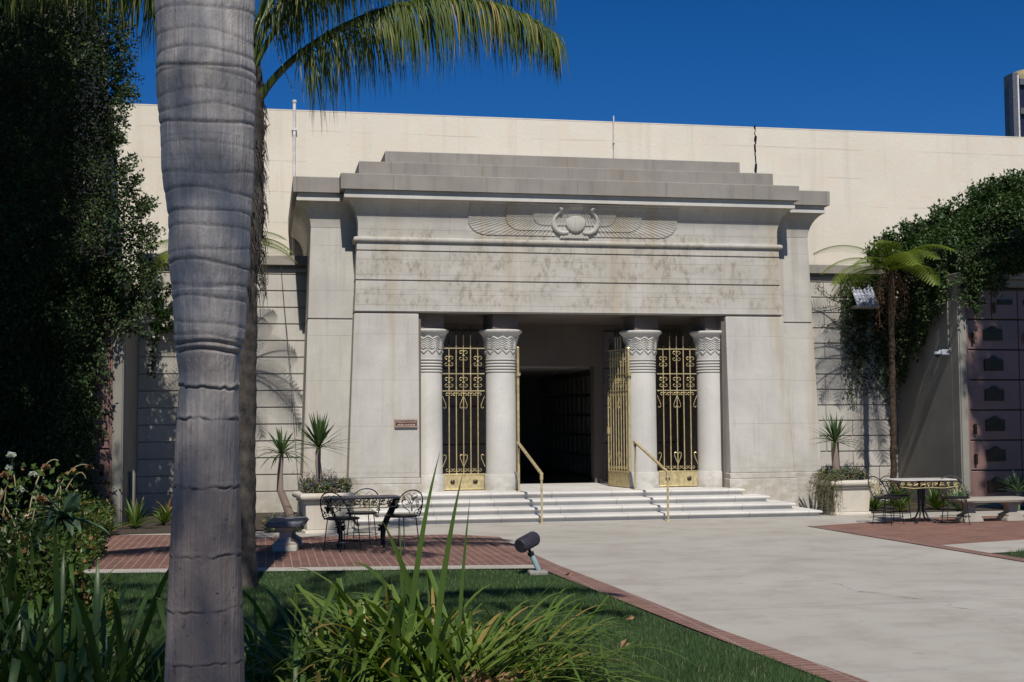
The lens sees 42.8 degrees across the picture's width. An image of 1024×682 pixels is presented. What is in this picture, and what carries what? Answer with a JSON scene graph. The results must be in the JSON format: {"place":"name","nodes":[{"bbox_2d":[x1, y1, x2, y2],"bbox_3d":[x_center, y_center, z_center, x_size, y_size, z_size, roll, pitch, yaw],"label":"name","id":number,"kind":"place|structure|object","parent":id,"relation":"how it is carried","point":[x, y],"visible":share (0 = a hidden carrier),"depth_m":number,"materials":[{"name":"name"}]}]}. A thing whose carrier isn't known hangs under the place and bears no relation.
{"place":"outdoors","nodes":[
{"label":"outdoors","id":0,"kind":"place"},
{"bbox_2d":[80,498,134,530],"bbox_3d":[-6.103,2.549,18.981,0.830,0.546,1.006,-2,-4,30],"label":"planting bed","id":1,"kind":"object","parent":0,"point":[113,515],"visible":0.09,"depth_m":19.08,"materials":[{"name":"brown soil"}]},
{"bbox_2d":[2,534,532,568],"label":"brick patio","id":2,"kind":"structure","parent":0,"point":[146,551],"depth_m":16.33,"materials":[{"name":"red brick"}]},
{"bbox_2d":[0,506,112,570],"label":"shrub","id":3,"kind":"object","parent":2,"relation":"on","point":[97,543],"visible":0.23,"depth_m":15.32,"materials":[{"name":"green plant"}]},
{"bbox_2d":[265,517,308,551],"bbox_3d":[-2.920,2.510,17.002,0.495,0.375,1.000,0,-3,-5],"label":"stone urn","id":4,"kind":"object","parent":2,"relation":"on","point":[289,540],"visible":1,"depth_m":16.59,"materials":[{"name":"grey stone"}]},
{"bbox_2d":[262,508,303,532],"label":"succulents","id":5,"kind":"object","parent":4,"relation":"in","point":[266,528],"visible":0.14,"depth_m":19.51,"materials":[{"name":"green plant"}]},
{"bbox_2d":[320,492,361,552],"bbox_3d":[-2.182,2.308,16.695,0.508,0.742,0.481,-4,-5,44],"label":"garden chair","id":6,"kind":"object","parent":2,"relation":"on","point":[340,518],"visible":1,"depth_m":16.67,"materials":[{"name":"black metal"}]},
{"bbox_2d":[322,495,400,547],"bbox_3d":[-1.977,2.378,17.189,1.000,0.661,0.620,1,-4,-15],"label":"garden table","id":7,"kind":"object","parent":2,"relation":"on","point":[394,504],"visible":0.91,"depth_m":17.10,"materials":[{"name":"black metal"}]},
{"bbox_2d":[345,488,379,543],"bbox_3d":[-2.040,2.380,17.781,0.472,0.727,0.498,-1,-4,9],"label":"garden chair","id":8,"kind":"object","parent":2,"relation":"on","point":[368,512],"visible":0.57,"depth_m":17.84,"materials":[{"name":"black metal"}]},
{"bbox_2d":[382,489,422,548],"bbox_3d":[-1.431,2.326,17.079,0.481,0.742,0.508,-2,-4,31],"label":"garden chair","id":9,"kind":"object","parent":2,"relation":"on","point":[399,516],"visible":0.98,"depth_m":17.11,"materials":[{"name":"black metal"}]},
{"bbox_2d":[255,427,309,516],"bbox_3d":[-3.572,2.121,20.357,1.074,1.621,0.991,-1,-3,8],"label":"yucca plant","id":10,"kind":"object","parent":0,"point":[281,445],"visible":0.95,"depth_m":20.33,"materials":[{"name":"green plant"}]},
{"bbox_2d":[49,567,835,681],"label":"lawn","id":11,"kind":"structure","parent":0,"point":[661,617],"depth_m":10.87,"materials":[{"name":"green plant"}]},
{"bbox_2d":[0,452,98,598],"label":"rose bush","id":12,"kind":"object","parent":11,"relation":"on","point":[37,497],"visible":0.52,"depth_m":9.44,"materials":[{"name":"green plant"}]},
{"bbox_2d":[0,522,125,658],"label":"shrub","id":13,"kind":"object","parent":11,"relation":"on","point":[41,541],"visible":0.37,"depth_m":8.87,"materials":[{"name":"green plant"}]},
{"bbox_2d":[0,513,130,657],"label":"strap leaf plant","id":14,"kind":"object","parent":11,"relation":"on","point":[11,577],"visible":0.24,"depth_m":8.77,"materials":[{"name":"green plant"}]},
{"bbox_2d":[23,492,108,558],"bbox_3d":[-3.197,1.658,9.276,0.583,1.168,0.521,-2,-4,28],"label":"aloe plant","id":15,"kind":"object","parent":11,"relation":"on","point":[70,508],"visible":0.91,"depth_m":9.28,"materials":[{"name":"green plant"}]},
{"bbox_2d":[0,0,569,588],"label":"palm tree","id":16,"kind":"object","parent":11,"relation":"on","point":[274,16],"visible":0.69,"depth_m":13.14,"materials":[{"name":"green plant"}]},
{"bbox_2d":[84,565,534,572],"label":"kerb","id":17,"kind":"structure","parent":11,"relation":"on","point":[335,568],"depth_m":14.54,"materials":[{"name":"concrete"}]},
{"bbox_2d":[514,531,547,575],"bbox_3d":[0.195,2.264,13.900,0.357,0.468,0.277,0,-4,-11],"label":"garden spotlight","id":18,"kind":"object","parent":11,"relation":"on","point":[526,542],"visible":0.98,"depth_m":13.84,"materials":[{"name":"metal"}]},
{"bbox_2d":[621,638,629,647],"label":"fallen leaf","id":19,"kind":"object","parent":11,"relation":"on","point":[623,642],"visible":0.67,"depth_m":9.23,"materials":[{"name":"brown plant"}]},
{"bbox_2d":[8,510,1023,680],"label":"ground","id":20,"kind":"structure","parent":0,"point":[807,526],"depth_m":16.72,"materials":[{"name":"soil"}]},
{"bbox_2d":[0,0,138,526],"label":"crypt wing","id":21,"kind":"structure","parent":20,"relation":"on","point":[116,454],"depth_m":20.97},
{"bbox_2d":[0,0,169,524],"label":"ivy","id":22,"kind":"object","parent":21,"relation":"attached to","point":[111,295],"visible":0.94,"depth_m":20.26,"materials":[{"name":"green plant"}]},
{"bbox_2d":[22,489,117,536],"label":"shrub","id":23,"kind":"object","parent":20,"relation":"on","point":[97,518],"visible":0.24,"depth_m":18.54,"materials":[{"name":"green plant"}]},
{"bbox_2d":[110,513,284,533],"bbox_3d":[-5.039,2.976,21.441,2.650,0.001,3.950,0,-4,-11],"label":"planting bed","id":24,"kind":"object","parent":20,"relation":"on","point":[150,527],"depth_m":20.49,"materials":[{"name":"soil"}]},
{"bbox_2d":[114,497,156,526],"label":"agave plant","id":25,"kind":"object","parent":24,"relation":"on","point":[133,515],"visible":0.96,"depth_m":20.28,"materials":[{"name":"green plant"}]},
{"bbox_2d":[152,506,171,523],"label":"agave plant","id":26,"kind":"object","parent":24,"relation":"on","point":[161,518],"visible":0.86,"depth_m":20.86,"materials":[{"name":"green plant"}]},
{"bbox_2d":[152,498,171,516],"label":"agave plant","id":27,"kind":"object","parent":24,"relation":"on","point":[166,507],"visible":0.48,"depth_m":22.46,"materials":[{"name":"green plant"}]},
{"bbox_2d":[133,231,297,284],"bbox_3d":[-4.975,0.627,21.883,2.716,4.995,2.509,0,-4,-11],"label":"tree fern","id":28,"kind":"object","parent":24,"relation":"on","point":[164,257],"visible":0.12,"depth_m":21.94,"materials":[{"name":"green plant"}]},
{"bbox_2d":[137,253,307,514],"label":"garden wall","id":29,"kind":"structure","parent":20,"relation":"on","point":[158,394],"depth_m":23.65,"materials":[{"name":"stone"}]},
{"bbox_2d":[146,273,173,377],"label":"ivy branch","id":30,"kind":"object","parent":29,"relation":"attached to","point":[158,312],"visible":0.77,"depth_m":23.19,"materials":[{"name":"green plant"}]},
{"bbox_2d":[281,269,296,434],"bbox_3d":[-3.884,0.072,22.996,0.110,3.205,1.534,1,-4,-21],"label":"hanging cable","id":31,"kind":"object","parent":29,"relation":"hanging from","point":[289,355],"visible":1,"depth_m":23.38,"materials":[{"name":"grey metal"}]},
{"bbox_2d":[106,100,1023,297],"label":"building","id":32,"kind":"structure","parent":20,"relation":"on","point":[875,183],"depth_m":28.50,"materials":[{"name":"white paint"}]},
{"bbox_2d":[809,264,898,500],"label":"garden wall","id":33,"kind":"structure","parent":20,"relation":"on","point":[867,421],"depth_m":25.80,"materials":[{"name":"stone"}]},
{"bbox_2d":[815,282,856,410],"bbox_3d":[6.438,0.107,25.745,0.922,2.542,0.097,0,-4,-11],"label":"creeper","id":34,"kind":"object","parent":33,"relation":"attached to","point":[854,364],"visible":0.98,"depth_m":25.77,"materials":[{"name":"green plant"}]},
{"bbox_2d":[850,284,879,309],"bbox_3d":[6.953,-0.881,25.765,0.465,0.508,0.405,0,-4,-11],"label":"floodlight","id":35,"kind":"object","parent":33,"relation":"attached to","point":[865,298],"visible":0.96,"depth_m":25.70,"materials":[{"name":"metal"}]},
{"bbox_2d":[839,247,949,402],"bbox_3d":[7.265,-0.237,24.793,1.258,2.903,2.346,0,-4,-11],"label":"hanging ivy","id":36,"kind":"object","parent":33,"relation":"hanging from","point":[919,291],"visible":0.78,"depth_m":25.32,"materials":[{"name":"green plant"}]},
{"bbox_2d":[895,207,1023,507],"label":"crypt wing","id":37,"kind":"structure","parent":20,"relation":"on","point":[960,408],"depth_m":23.92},
{"bbox_2d":[934,349,949,356],"bbox_3d":[7.878,0.228,23.982,0.280,0.145,0.130,0,-4,-11],"label":"security camera","id":38,"kind":"object","parent":37,"relation":"attached to","point":[938,353],"visible":1,"depth_m":23.93,"materials":[{"name":"white plastic"}]},
{"bbox_2d":[861,168,1023,288],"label":"ivy","id":39,"kind":"object","parent":37,"relation":"attached to","point":[1006,192],"visible":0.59,"depth_m":24.73,"materials":[{"name":"green plant"}]},
{"bbox_2d":[944,225,1023,318],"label":"ivy","id":40,"kind":"object","parent":37,"relation":"attached to","point":[992,264],"visible":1,"depth_m":23.55,"materials":[{"name":"green plant"}]},
{"bbox_2d":[944,540,1023,552],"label":"kerb","id":41,"kind":"structure","parent":20,"relation":"on","point":[1001,546],"depth_m":16.66,"materials":[{"name":"concrete"}]},
{"bbox_2d":[1004,69,1023,136],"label":"distant tower","id":42,"kind":"structure","parent":20,"relation":"on","point":[1014,100],"depth_m":74.92,"materials":[{"name":"grey glass"}]},
{"bbox_2d":[97,0,1023,135],"label":"sky","id":43,"kind":"structure","parent":0,"point":[907,66],"materials":[{"name":"blue"}]},
{"bbox_2d":[121,509,1023,681],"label":"path","id":44,"kind":"structure","parent":0,"point":[755,579],"depth_m":13.03,"materials":[{"name":"concrete"}]},
{"bbox_2d":[292,489,359,533],"bbox_3d":[-2.799,2.545,19.643,0.896,0.640,0.896,1,-4,-18],"label":"stone planter","id":45,"kind":"object","parent":44,"relation":"on","point":[309,505],"visible":0.62,"depth_m":19.27,"materials":[{"name":"stone"}]},
{"bbox_2d":[285,412,357,489],"bbox_3d":[-2.877,1.645,19.609,1.148,1.242,1.009,3,-5,-40],"label":"yucca plant","id":46,"kind":"object","parent":45,"relation":"on","point":[320,434],"visible":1,"depth_m":19.61,"materials":[{"name":"green plant"}]},
{"bbox_2d":[297,469,352,492],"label":"succulents","id":47,"kind":"object","parent":45,"relation":"in","point":[331,484],"visible":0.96,"depth_m":19.41,"materials":[{"name":"green plant"}]},
{"bbox_2d":[337,478,357,484],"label":"spiky plant","id":48,"kind":"object","parent":45,"relation":"on","point":[344,479],"visible":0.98,"depth_m":19.52,"materials":[{"name":"plant"}]},
{"bbox_2d":[288,151,829,520],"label":"mausoleum portico","id":49,"kind":"structure","parent":44,"relation":"on","point":[575,322],"depth_m":23.09,"materials":[{"name":"stone"}]},
{"bbox_2d":[394,419,417,426],"bbox_3d":[-1.788,1.388,22.027,0.390,0.135,0.061,0,-4,-11],"label":"wall plaque","id":50,"kind":"object","parent":49,"relation":"attached to","point":[405,422],"depth_m":22.00,"materials":[{"name":"brown metal"}]},
{"bbox_2d":[353,487,822,525],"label":"stairs","id":51,"kind":"structure","parent":44,"relation":"on","point":[569,505],"depth_m":21.82,"materials":[{"name":"white stone"}]},
{"bbox_2d":[517,442,543,523],"bbox_3d":[0.292,2.314,21.561,0.080,1.285,1.559,1,-4,-14],"label":"handrail","id":52,"kind":"object","parent":51,"relation":"on","point":[519,445],"visible":1,"depth_m":21.43,"materials":[{"name":"gold paint"}]},
{"bbox_2d":[633,440,669,520],"bbox_3d":[2.333,2.325,21.948,0.080,1.285,1.562,1,-4,-15],"label":"handrail","id":53,"kind":"object","parent":51,"relation":"on","point":[635,443],"visible":1,"depth_m":21.91,"materials":[{"name":"gold paint"}]},
{"bbox_2d":[477,536,868,681],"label":"brick border","id":54,"kind":"object","parent":44,"relation":"on","point":[830,674],"visible":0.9,"depth_m":10.78,"materials":[{"name":"red brick"}]},
{"bbox_2d":[808,478,876,515],"bbox_3d":[5.726,2.671,22.618,0.866,0.640,0.866,0,-4,-14],"label":"stone planter","id":55,"kind":"object","parent":44,"relation":"on","point":[856,498],"visible":0.74,"depth_m":22.29,"materials":[{"name":"stone"}]},
{"bbox_2d":[807,472,844,515],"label":"trailing plant","id":56,"kind":"object","parent":55,"relation":"hanging from","point":[820,476],"visible":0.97,"depth_m":22.23,"materials":[{"name":"green plant"}]},
{"bbox_2d":[810,413,863,471],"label":"yucca plant","id":57,"kind":"object","parent":55,"relation":"on","point":[834,435],"visible":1,"depth_m":22.50,"materials":[{"name":"green plant"}]},
{"bbox_2d":[818,460,871,479],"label":"succulents","id":58,"kind":"object","parent":55,"relation":"in","point":[852,472],"visible":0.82,"depth_m":22.42,"materials":[{"name":"green plant"}]},
{"bbox_2d":[811,526,1023,560],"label":"brick border","id":59,"kind":"object","parent":44,"relation":"on","point":[932,545],"visible":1,"depth_m":17.06,"materials":[{"name":"red brick"}]},
{"bbox_2d":[869,501,1023,512],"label":"planting bed","id":60,"kind":"object","parent":44,"relation":"on","point":[928,509],"depth_m":23.44,"materials":[{"name":"soil"}]},
{"bbox_2d":[869,491,889,509],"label":"agave plant","id":61,"kind":"object","parent":60,"relation":"on","point":[871,506],"visible":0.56,"depth_m":23.13,"materials":[{"name":"green plant"}]},
{"bbox_2d":[813,240,956,502],"bbox_3d":[7.086,0.674,24.390,2.508,5.062,2.732,0,-4,-11],"label":"tree fern","id":62,"kind":"object","parent":60,"relation":"on","point":[891,291],"visible":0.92,"depth_m":24.43,"materials":[{"name":"green plant"}]},
{"bbox_2d":[879,483,915,507],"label":"agave plant","id":63,"kind":"object","parent":60,"relation":"on","point":[897,491],"visible":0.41,"depth_m":23.34,"materials":[{"name":"green plant"}]},
{"bbox_2d":[892,497,915,510],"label":"agave plant","id":64,"kind":"object","parent":60,"relation":"on","point":[903,503],"visible":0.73,"depth_m":22.80,"materials":[{"name":"green plant"}]},
{"bbox_2d":[914,486,952,508],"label":"agave plant","id":65,"kind":"object","parent":60,"relation":"on","point":[936,501],"visible":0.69,"depth_m":23.25,"materials":[{"name":"green plant"}]},
{"bbox_2d":[942,484,990,509],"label":"agave plant","id":66,"kind":"object","parent":60,"relation":"on","point":[957,505],"visible":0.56,"depth_m":23.07,"materials":[{"name":"green plant"}]},
{"bbox_2d":[993,469,1023,509],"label":"agave plant","id":67,"kind":"object","parent":60,"relation":"on","point":[1016,484],"visible":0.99,"depth_m":23.03,"materials":[{"name":"green plant"}]},
{"bbox_2d":[820,515,1023,544],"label":"brick patio","id":68,"kind":"structure","parent":0,"point":[988,529],"depth_m":19.17,"materials":[{"name":"red brick"}]},
{"bbox_2d":[868,476,904,525],"bbox_3d":[5.811,2.474,20.281,0.481,0.742,0.508,3,-5,-41],"label":"garden chair","id":69,"kind":"object","parent":68,"relation":"on","point":[875,497],"visible":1,"depth_m":20.35,"materials":[{"name":"black metal"}]},
{"bbox_2d":[879,475,910,520],"bbox_3d":[6.227,2.546,21.204,0.457,0.705,0.483,1,-4,-16],"label":"garden chair","id":70,"kind":"object","parent":68,"relation":"on","point":[900,495],"visible":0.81,"depth_m":21.27,"materials":[{"name":"black metal"}]},
{"bbox_2d":[885,478,957,523],"bbox_3d":[6.436,2.517,20.539,1.020,0.700,0.600,0,-3,-8],"label":"garden table","id":71,"kind":"object","parent":68,"relation":"on","point":[921,485],"visible":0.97,"depth_m":20.50,"materials":[{"name":"metal"}]},
{"bbox_2d":[937,475,970,524],"bbox_3d":[6.856,2.465,20.238,0.481,0.742,0.508,-1,-3,4],"label":"garden chair","id":72,"kind":"object","parent":68,"relation":"on","point":[948,497],"visible":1,"depth_m":20.34,"materials":[{"name":"black metal"}]},
{"bbox_2d":[949,496,1023,522],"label":"stone bench","id":73,"kind":"object","parent":68,"relation":"on","point":[1009,513],"visible":0.92,"depth_m":20.59,"materials":[{"name":"grey stone"}]},
{"bbox_2d":[994,548,1023,557],"bbox_3d":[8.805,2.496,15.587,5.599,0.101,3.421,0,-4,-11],"label":"grass","id":74,"kind":"structure","parent":0,"point":[1020,554],"depth_m":15.72,"materials":[{"name":"green plant"}]},
{"label":"planting bed","id":75,"kind":"structure","parent":0,"visible":0},
{"bbox_2d":[0,521,168,681],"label":"strap leaf plant","id":76,"kind":"object","parent":75,"relation":"on","point":[21,660],"visible":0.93,"depth_m":6.44,"materials":[{"name":"green plant"}]},
{"bbox_2d":[42,606,265,681],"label":"strap leaf plant","id":77,"kind":"object","parent":75,"relation":"on","point":[161,658],"visible":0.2,"depth_m":7.05,"materials":[{"name":"green plant"}]},
{"bbox_2d":[154,0,255,681],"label":"palm tree","id":78,"kind":"object","parent":75,"relation":"on","point":[206,82],"visible":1,"depth_m":5.37,"materials":[{"name":"grey plant"}]},
{"bbox_2d":[131,665,497,681],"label":"ground cover","id":79,"kind":"object","parent":75,"relation":"on","point":[265,679],"visible":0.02,"depth_m":7.78,"materials":[{"name":"green plant"}]},
{"bbox_2d":[244,595,425,681],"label":"strap leaf plant","id":80,"kind":"object","parent":75,"relation":"on","point":[298,661],"visible":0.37,"depth_m":7.44,"materials":[{"name":"green plant"}]},
{"bbox_2d":[277,660,445,681],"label":"strap leaf plant","id":81,"kind":"object","parent":75,"relation":"on","point":[419,673],"visible":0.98,"depth_m":6.86,"materials":[{"name":"green plant"}]},
{"bbox_2d":[245,562,492,681],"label":"strap leaf plant","id":82,"kind":"object","parent":75,"relation":"on","point":[382,628],"visible":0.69,"depth_m":7.12,"materials":[{"name":"green plant"}]},
{"bbox_2d":[242,453,556,681],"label":"strap leaf plant","id":83,"kind":"object","parent":75,"relation":"on","point":[432,651],"visible":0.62,"depth_m":7.14,"materials":[{"name":"green plant"}]},
{"bbox_2d":[308,587,565,677],"bbox_3d":[-0.385,1.854,8.068,1.472,0.566,1.968,2,-4,-32],"label":"strap leaf plant","id":84,"kind":"object","parent":75,"relation":"on","point":[467,630],"visible":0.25,"depth_m":7.95,"materials":[{"name":"green plant"}]},
{"bbox_2d":[439,662,545,681],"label":"leaf litter","id":85,"kind":"object","parent":75,"relation":"on","point":[494,679],"visible":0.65,"depth_m":7.36,"materials":[{"name":"brown plant"}]},
{"bbox_2d":[443,578,700,681],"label":"strap leaf plant","id":86,"kind":"object","parent":75,"relation":"on","point":[558,666],"visible":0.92,"depth_m":7.68,"materials":[{"name":"green plant"}]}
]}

